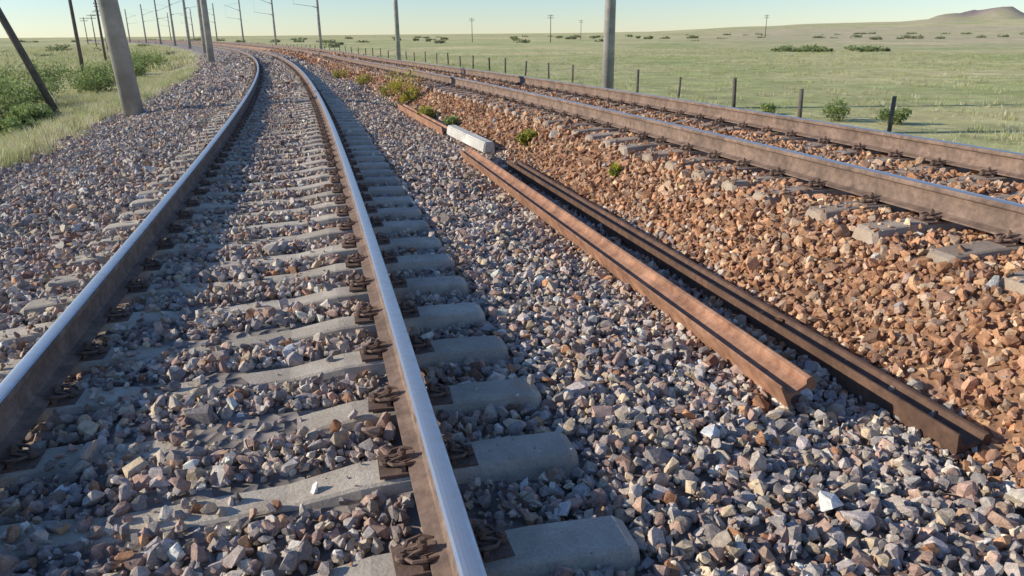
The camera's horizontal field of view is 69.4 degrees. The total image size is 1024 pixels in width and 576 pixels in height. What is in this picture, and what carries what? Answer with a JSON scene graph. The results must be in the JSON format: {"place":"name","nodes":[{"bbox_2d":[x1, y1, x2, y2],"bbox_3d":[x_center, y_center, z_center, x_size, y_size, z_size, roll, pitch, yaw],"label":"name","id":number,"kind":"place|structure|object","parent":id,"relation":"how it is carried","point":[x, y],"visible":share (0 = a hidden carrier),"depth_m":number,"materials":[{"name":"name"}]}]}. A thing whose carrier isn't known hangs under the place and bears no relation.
{"place":"outdoors","nodes":[
{"label":"outdoors","id":0,"kind":"place"},
{"bbox_2d":[0,6,1023,172],"bbox_3d":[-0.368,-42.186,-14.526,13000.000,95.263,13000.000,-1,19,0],"label":"ground","id":1,"kind":"structure","parent":0,"point":[991,24],"depth_m":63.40,"materials":[{"name":"green plant"}]},
{"bbox_2d":[0,55,37,94],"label":"bush","id":2,"kind":"object","parent":1,"relation":"on","point":[2,76],"visible":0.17,"depth_m":28.74,"materials":[{"name":"green plant"}]},
{"bbox_2d":[0,78,41,119],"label":"bush","id":3,"kind":"object","parent":1,"relation":"on","point":[17,96],"visible":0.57,"depth_m":21.97,"materials":[{"name":"green plant"}]},
{"bbox_2d":[0,115,41,136],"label":"bush","id":4,"kind":"object","parent":1,"relation":"on","point":[11,123],"visible":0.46,"depth_m":17.90,"materials":[{"name":"green plant"}]},
{"bbox_2d":[0,8,60,115],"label":"telegraph pole","id":5,"kind":"object","parent":1,"relation":"on","point":[29,66],"visible":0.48,"depth_m":22.45,"materials":[{"name":"brown wood"}]},
{"bbox_2d":[1,102,61,125],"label":"bush","id":6,"kind":"object","parent":1,"relation":"on","point":[21,113],"visible":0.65,"depth_m":20.38,"materials":[{"name":"green plant"}]},
{"bbox_2d":[0,68,66,109],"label":"bush","id":7,"kind":"object","parent":1,"relation":"on","point":[51,88],"visible":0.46,"depth_m":26.05,"materials":[{"name":"green plant"}]},
{"bbox_2d":[0,55,68,84],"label":"bush","id":8,"kind":"object","parent":1,"relation":"on","point":[46,69],"visible":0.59,"depth_m":38.92,"materials":[{"name":"green plant"}]},
{"bbox_2d":[68,0,83,70],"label":"telegraph pole","id":9,"kind":"object","parent":1,"relation":"on","point":[78,46],"visible":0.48,"depth_m":48.35,"materials":[{"name":"brown wood"}]},
{"bbox_2d":[79,17,88,43],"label":"telegraph pole","id":10,"kind":"object","parent":1,"relation":"on","point":[83,18],"visible":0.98,"depth_m":201.22,"materials":[{"name":"brown wood"}]},
{"bbox_2d":[57,60,114,85],"bbox_3d":[-20.694,-10.646,36.873,2.604,1.504,2.804,6,20,18],"label":"bush","id":11,"kind":"object","parent":1,"relation":"on","point":[93,67],"visible":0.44,"depth_m":36.26,"materials":[{"name":"green plant"}]},
{"bbox_2d":[86,14,96,45],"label":"telegraph pole","id":12,"kind":"object","parent":1,"relation":"on","point":[91,18],"visible":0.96,"depth_m":174.80,"materials":[{"name":"brown wood"}]},
{"bbox_2d":[67,68,117,93],"bbox_3d":[-18.064,-8.711,31.533,2.457,1.305,1.995,-1,19,0],"label":"bush","id":13,"kind":"object","parent":1,"relation":"on","point":[88,83],"visible":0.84,"depth_m":31.61,"materials":[{"name":"green plant"}]},
{"bbox_2d":[94,0,106,60],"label":"telegraph pole","id":14,"kind":"object","parent":1,"relation":"on","point":[101,35],"visible":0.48,"depth_m":73.45,"materials":[{"name":"brown wood"}]},
{"bbox_2d":[97,0,143,115],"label":"catenary pole","id":15,"kind":"object","parent":1,"relation":"on","point":[121,60],"depth_m":17.15,"materials":[{"name":"concrete"}]},
{"bbox_2d":[101,53,147,71],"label":"bush","id":16,"kind":"object","parent":1,"relation":"on","point":[110,65],"visible":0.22,"depth_m":49.70,"materials":[{"name":"green plant"}]},
{"bbox_2d":[124,9,134,41],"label":"catenary pole","id":17,"kind":"object","parent":1,"relation":"on","point":[127,26],"visible":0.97,"depth_m":244.27,"materials":[{"name":"concrete"}]},
{"bbox_2d":[132,59,147,76],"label":"bush","id":18,"kind":"object","parent":1,"relation":"on","point":[139,69],"visible":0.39,"depth_m":43.15,"materials":[{"name":"green plant"}]},
{"bbox_2d":[140,4,152,42],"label":"catenary pole","id":19,"kind":"object","parent":1,"relation":"on","point":[141,9],"visible":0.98,"depth_m":207.93,"materials":[{"name":"concrete"}]},
{"bbox_2d":[129,45,164,61],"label":"bush","id":20,"kind":"object","parent":1,"relation":"on","point":[147,54],"visible":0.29,"depth_m":64.11,"materials":[{"name":"green plant"}]},
{"bbox_2d":[131,49,172,68],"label":"bush","id":21,"kind":"object","parent":1,"relation":"on","point":[156,61],"visible":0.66,"depth_m":56.95,"materials":[{"name":"green plant"}]},
{"bbox_2d":[159,13,171,39],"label":"catenary pole","id":22,"kind":"object","parent":1,"relation":"on","point":[168,25],"visible":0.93,"depth_m":259.26,"materials":[{"name":"concrete"}]},
{"bbox_2d":[179,8,194,40],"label":"catenary pole","id":23,"kind":"object","parent":1,"relation":"on","point":[191,24],"visible":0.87,"depth_m":222.84,"materials":[{"name":"concrete"}]},
{"bbox_2d":[209,3,217,40],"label":"catenary pole","id":24,"kind":"object","parent":1,"relation":"on","point":[214,23],"visible":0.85,"depth_m":189.95,"materials":[{"name":"concrete"}]},
{"bbox_2d":[225,0,244,42],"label":"catenary pole","id":25,"kind":"object","parent":1,"relation":"on","point":[239,10],"visible":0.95,"depth_m":157.14,"materials":[{"name":"concrete"}]},
{"bbox_2d":[253,0,276,44],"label":"catenary pole","id":26,"kind":"object","parent":1,"relation":"on","point":[274,29],"visible":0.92,"depth_m":125.01,"materials":[{"name":"concrete"}]},
{"bbox_2d":[293,0,322,48],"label":"catenary pole","id":27,"kind":"object","parent":1,"relation":"on","point":[319,26],"visible":0.84,"depth_m":93.42,"materials":[{"name":"concrete"}]},
{"bbox_2d":[393,0,400,59],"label":"catenary pole","id":28,"kind":"object","parent":1,"relation":"on","point":[397,34],"visible":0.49,"depth_m":59.06,"materials":[{"name":"concrete"}]},
{"bbox_2d":[0,31,1023,56],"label":"distant shrubs","id":29,"kind":"object","parent":1,"relation":"on","point":[815,48],"visible":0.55,"depth_m":201.32,"materials":[{"name":"green plant"}]},
{"bbox_2d":[550,14,552,42],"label":"telegraph pole","id":30,"kind":"object","parent":1,"relation":"on","point":[550,27],"visible":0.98,"depth_m":216.89,"materials":[{"name":"brown wood"}]},
{"bbox_2d":[239,42,896,131],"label":"wire fence","id":31,"kind":"object","parent":1,"relation":"on","point":[801,101],"visible":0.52,"depth_m":27.68,"materials":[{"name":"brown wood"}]},
{"bbox_2d":[602,0,615,88],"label":"catenary pole","id":32,"kind":"object","parent":1,"relation":"on","point":[608,46],"depth_m":23.71,"materials":[{"name":"concrete"}]},
{"bbox_2d":[759,101,776,113],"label":"bush","id":33,"kind":"object","parent":1,"relation":"on","point":[767,108],"visible":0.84,"depth_m":22.63,"materials":[{"name":"green plant"}]},
{"bbox_2d":[819,97,850,121],"bbox_3d":[9.099,-5.062,20.881,0.830,0.766,1.218,4,20,13],"label":"bush","id":34,"kind":"object","parent":1,"relation":"on","point":[841,109],"visible":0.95,"depth_m":20.71,"materials":[{"name":"green plant"}]},
{"bbox_2d":[873,106,912,124],"bbox_3d":[10.309,-4.641,19.953,0.965,0.554,0.794,-11,22,-29],"label":"bush","id":35,"kind":"object","parent":1,"relation":"on","point":[898,115],"visible":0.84,"depth_m":19.84,"materials":[{"name":"green plant"}]},
{"bbox_2d":[0,40,1023,575],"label":"railway embankment","id":36,"kind":"structure","parent":0,"point":[208,436],"depth_m":3.20,"materials":[{"name":"grey gravel"}]},
{"bbox_2d":[153,0,166,43],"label":"catenary pole","id":37,"kind":"object","parent":36,"relation":"on","point":[157,18],"visible":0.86,"depth_m":175.09,"materials":[{"name":"concrete"}]},
{"bbox_2d":[168,0,186,45],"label":"catenary pole","id":38,"kind":"object","parent":36,"relation":"on","point":[172,26],"visible":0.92,"depth_m":142.79,"materials":[{"name":"concrete"}]},
{"bbox_2d":[182,0,196,48],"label":"catenary pole","id":39,"kind":"object","parent":36,"relation":"on","point":[186,25],"visible":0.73,"depth_m":110.87,"materials":[{"name":"concrete"}]},
{"bbox_2d":[196,0,206,53],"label":"catenary pole","id":40,"kind":"object","parent":36,"relation":"on","point":[201,26],"visible":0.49,"depth_m":80.21,"materials":[{"name":"concrete"}]},
{"bbox_2d":[200,0,214,62],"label":"catenary pole","id":41,"kind":"object","parent":36,"relation":"on","point":[207,33],"depth_m":49.09,"materials":[{"name":"concrete"}]},
{"bbox_2d":[0,40,640,575],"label":"railway track","id":42,"kind":"structure","parent":36,"relation":"on","point":[428,466],"depth_m":3.48,"materials":[{"name":"concrete"}]},
{"bbox_2d":[331,68,349,77],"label":"weed","id":43,"kind":"object","parent":36,"relation":"on","point":[336,74],"visible":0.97,"depth_m":29.10,"materials":[{"name":"green plant"}]},
{"bbox_2d":[353,73,371,85],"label":"weed","id":44,"kind":"object","parent":36,"relation":"on","point":[363,80],"visible":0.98,"depth_m":24.60,"materials":[{"name":"green plant"}]},
{"bbox_2d":[378,82,399,97],"bbox_3d":[-3.269,-5.320,19.893,0.727,0.497,0.536,-1,19,0],"label":"weed","id":45,"kind":"object","parent":36,"relation":"on","point":[385,90],"visible":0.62,"depth_m":19.87,"materials":[{"name":"green plant"}]},
{"bbox_2d":[384,67,424,95],"bbox_3d":[-2.714,-5.207,18.786,1.098,0.781,0.945,-1,19,0],"label":"weed","id":46,"kind":"object","parent":36,"relation":"on","point":[397,84],"visible":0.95,"depth_m":18.76,"materials":[{"name":"green plant"}]},
{"bbox_2d":[395,84,420,105],"bbox_3d":[-2.418,-4.596,17.621,0.633,0.548,0.594,10,22,29],"label":"weed","id":47,"kind":"object","parent":36,"relation":"on","point":[409,98],"visible":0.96,"depth_m":17.61,"materials":[{"name":"green plant"}]},
{"bbox_2d":[416,104,439,117],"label":"weed","id":48,"kind":"object","parent":36,"relation":"on","point":[429,112],"visible":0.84,"depth_m":14.78,"materials":[{"name":"green plant"}]},
{"bbox_2d":[443,114,460,125],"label":"weed","id":49,"kind":"object","parent":36,"relation":"on","point":[452,120],"visible":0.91,"depth_m":13.22,"materials":[{"name":"green plant"}]},
{"bbox_2d":[447,125,494,152],"bbox_3d":[-0.650,-2.276,11.218,0.180,0.150,1.824,-8,22,-20],"label":"concrete post","id":50,"kind":"object","parent":36,"relation":"on","point":[476,141],"visible":1,"depth_m":10.96,"materials":[{"name":"grey concrete"}]},
{"bbox_2d":[0,47,1023,575],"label":"ballast stones","id":51,"kind":"object","parent":36,"relation":"on","point":[38,259],"visible":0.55,"depth_m":3.69,"materials":[{"name":"grey gravel"}]},
{"bbox_2d":[397,104,446,134],"bbox_3d":[-1.808,-3.378,14.613,0.173,0.134,4.808,-6,20,-16],"label":"old rail","id":52,"kind":"object","parent":51,"relation":"on","point":[431,123],"visible":0.88,"depth_m":14.01,"materials":[{"name":"brown metal"}]},
{"bbox_2d":[458,146,815,409],"bbox_3d":[0.313,-0.680,6.615,0.179,0.162,7.325,-5,20,-14],"label":"old rail","id":53,"kind":"object","parent":51,"relation":"on","point":[778,377],"visible":0.98,"depth_m":4.34,"materials":[{"name":"brown metal"}]},
{"bbox_2d":[507,160,991,461],"bbox_3d":[0.955,-0.457,6.224,0.178,0.168,7.025,-6,20,-14],"label":"old rail","id":54,"kind":"object","parent":51,"relation":"on","point":[944,427],"visible":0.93,"depth_m":4.00,"materials":[{"name":"brown metal"}]},
{"bbox_2d":[515,128,539,145],"bbox_3d":[0.219,-2.035,10.060,0.314,0.264,0.370,12,23,32],"label":"weed","id":55,"kind":"object","parent":36,"relation":"on","point":[524,137],"visible":0.86,"depth_m":10.01,"materials":[{"name":"green plant"}]},
{"bbox_2d":[127,39,1023,294],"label":"railway track","id":56,"kind":"structure","parent":36,"relation":"on","point":[936,206],"depth_m":6.80,"materials":[{"name":"brown metal"}]},
{"bbox_2d":[607,161,622,176],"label":"weed","id":57,"kind":"object","parent":36,"relation":"on","point":[615,169],"visible":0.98,"depth_m":7.46,"materials":[{"name":"green plant"}]},
{"bbox_2d":[0,0,1023,37],"label":"sky","id":58,"kind":"structure","parent":0,"point":[27,18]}
]}

